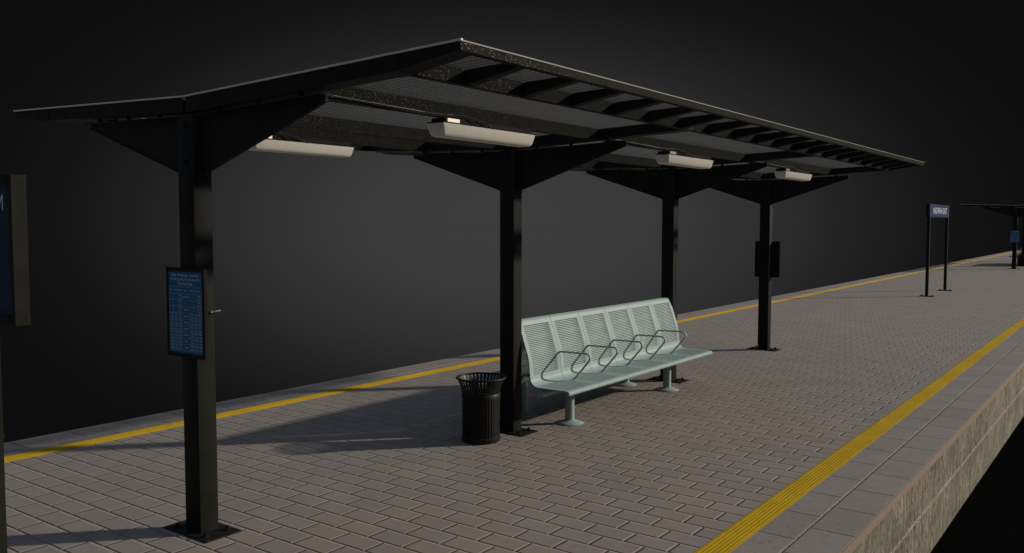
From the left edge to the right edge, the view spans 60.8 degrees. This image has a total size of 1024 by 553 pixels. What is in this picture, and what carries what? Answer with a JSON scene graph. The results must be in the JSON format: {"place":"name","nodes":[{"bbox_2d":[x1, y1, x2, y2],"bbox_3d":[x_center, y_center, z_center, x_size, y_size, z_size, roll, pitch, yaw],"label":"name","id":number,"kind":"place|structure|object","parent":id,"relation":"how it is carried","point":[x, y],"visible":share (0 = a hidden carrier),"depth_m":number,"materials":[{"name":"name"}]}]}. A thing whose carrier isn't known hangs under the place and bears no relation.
{"place":"outdoors","nodes":[
{"label":"outdoors","id":0,"kind":"place"},
{"bbox_2d":[0,227,1021,442],"bbox_3d":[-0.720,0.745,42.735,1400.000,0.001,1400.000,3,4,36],"label":"ground","id":1,"kind":"structure","parent":0,"point":[296,306],"depth_m":44.03,"materials":[{"name":"black"}]},
{"bbox_2d":[6,251,1008,442],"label":"platform wall","id":2,"kind":"structure","parent":1,"relation":"on","point":[326,381],"depth_m":11.95,"materials":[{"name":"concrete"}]},
{"bbox_2d":[0,0,1023,227],"label":"sky","id":3,"kind":"structure","parent":0,"point":[939,84],"materials":[{"name":"black"}]},
{"bbox_2d":[4,252,1023,552],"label":"pavement","id":4,"kind":"structure","parent":0,"point":[730,432],"depth_m":8.92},
{"bbox_2d":[0,174,30,552],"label":"platform sign","id":5,"kind":"object","parent":4,"relation":"on","point":[14,289],"visible":1,"depth_m":4.44,"materials":[{"name":"paint"}]},
{"bbox_2d":[13,38,924,542],"bbox_3d":[1.172,-0.034,11.445,5.340,3.391,12.315,3,4,36],"label":"platform shelter","id":6,"kind":"object","parent":4,"relation":"on","point":[193,140],"visible":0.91,"depth_m":7.46,"materials":[{"name":"black paint"}]},
{"bbox_2d":[166,267,220,360],"bbox_3d":[-2.381,0.267,6.614,0.484,0.674,0.216,3,4,36],"label":"timetable case","id":7,"kind":"object","parent":6,"relation":"attached to","point":[188,312],"visible":1,"depth_m":6.51,"materials":[{"name":"paint"}]},
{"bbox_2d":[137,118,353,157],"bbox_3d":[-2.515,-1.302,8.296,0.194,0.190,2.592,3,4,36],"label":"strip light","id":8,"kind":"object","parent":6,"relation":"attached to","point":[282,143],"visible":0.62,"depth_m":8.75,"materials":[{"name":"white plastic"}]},
{"bbox_2d":[324,93,534,146],"bbox_3d":[-0.622,-1.220,6.981,0.194,0.190,2.592,3,4,36],"label":"strip light","id":9,"kind":"object","parent":6,"relation":"attached to","point":[459,129],"visible":0.98,"depth_m":7.28,"materials":[{"name":"paint"}]},
{"bbox_2d":[615,139,712,168],"bbox_3d":[1.748,-1.415,10.198,0.194,0.190,2.592,3,4,36],"label":"strip light","id":10,"kind":"object","parent":6,"relation":"attached to","point":[680,159],"visible":0.98,"depth_m":10.47,"materials":[{"name":"white plastic"}]},
{"bbox_2d":[755,241,780,277],"bbox_3d":[4.730,-0.319,16.272,0.484,0.674,0.216,3,4,36],"label":"timetable case","id":11,"kind":"object","parent":6,"relation":"attached to","point":[776,252],"visible":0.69,"depth_m":16.25,"materials":[{"name":"paint"}]},
{"bbox_2d":[757,161,811,180],"bbox_3d":[4.118,-1.610,13.414,0.194,0.190,2.592,3,4,36],"label":"strip light","id":12,"kind":"object","parent":6,"relation":"attached to","point":[790,174],"visible":0.96,"depth_m":13.64,"materials":[{"name":"white plastic"}]},
{"bbox_2d":[456,372,505,444],"bbox_3d":[-0.336,1.432,9.474,0.549,0.703,0.549,3,4,36],"label":"litter bin","id":13,"kind":"object","parent":4,"relation":"on","point":[480,418],"visible":1,"depth_m":9.31,"materials":[{"name":"metal"}]},
{"bbox_2d":[4,252,1011,456],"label":"warning strip","id":14,"kind":"object","parent":4,"relation":"on","point":[162,423],"visible":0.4,"depth_m":11.74,"materials":[{"name":"yellow paint"}]},
{"bbox_2d":[4,251,1018,462],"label":"yellow line","id":15,"kind":"object","parent":4,"relation":"on","point":[125,434],"visible":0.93,"depth_m":11.56,"materials":[{"name":"yellow paint"}]},
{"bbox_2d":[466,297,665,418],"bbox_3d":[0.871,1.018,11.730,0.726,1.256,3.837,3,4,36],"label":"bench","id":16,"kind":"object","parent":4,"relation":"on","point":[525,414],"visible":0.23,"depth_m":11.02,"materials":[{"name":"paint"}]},
{"bbox_2d":[522,297,712,425],"bbox_3d":[1.472,1.045,11.289,0.726,1.256,3.837,3,4,36],"label":"bench","id":17,"kind":"object","parent":4,"relation":"on","point":[615,366],"visible":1,"depth_m":10.98,"materials":[{"name":"paint"}]},
{"bbox_2d":[694,317,1023,552],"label":"yellow line","id":18,"kind":"object","parent":4,"relation":"on","point":[738,533],"depth_m":8.47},
{"bbox_2d":[730,325,1023,552],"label":"strip","id":19,"kind":"object","parent":4,"relation":"on","point":[780,532],"depth_m":8.41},
{"bbox_2d":[920,204,952,296],"bbox_3d":[14.328,-0.920,29.393,0.440,2.985,3.380,3,4,36],"label":"station sign","id":20,"kind":"object","parent":4,"relation":"on","point":[937,211],"visible":1,"depth_m":28.74,"materials":[{"name":"black metal"}]},
{"bbox_2d":[959,204,1023,268],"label":"platform shelter","id":21,"kind":"object","parent":4,"relation":"on","point":[1015,211],"visible":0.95,"depth_m":45.27,"materials":[{"name":"black paint"}]},
{"bbox_2d":[1009,230,1019,242],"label":"timetable case","id":22,"kind":"object","parent":21,"relation":"attached to","point":[1014,236],"visible":1,"depth_m":45.13,"materials":[{"name":"paint"}]},
{"bbox_2d":[1009,248,1021,264],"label":"bench","id":23,"kind":"object","parent":4,"relation":"on","point":[1020,250],"visible":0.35,"depth_m":49.26,"materials":[{"name":"paint"}]},
{"bbox_2d":[1017,253,1023,266],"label":"litter bin","id":24,"kind":"object","parent":4,"relation":"on","point":[1020,260],"visible":1,"depth_m":47.95,"materials":[{"name":"paint"}]},
{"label":"track bed","id":25,"kind":"object","parent":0,"visible":0},
{"bbox_2d":[841,361,1023,552],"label":"platform wall","id":26,"kind":"structure","parent":25,"relation":"on","point":[918,512],"depth_m":9.45,"materials":[{"name":"concrete"}]},
{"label":"platform","id":27,"kind":"structure","parent":0,"visible":0},
{"bbox_2d":[4,251,1011,452],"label":"coping","id":28,"kind":"object","parent":27,"relation":"on","point":[17,445],"visible":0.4,"depth_m":12.15,"materials":[{"name":"grey concrete"}]},
{"bbox_2d":[783,340,1023,552],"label":"coping","id":29,"kind":"object","parent":27,"relation":"on","point":[841,525],"depth_m":8.24,"materials":[{"name":"grey concrete"}]}
]}

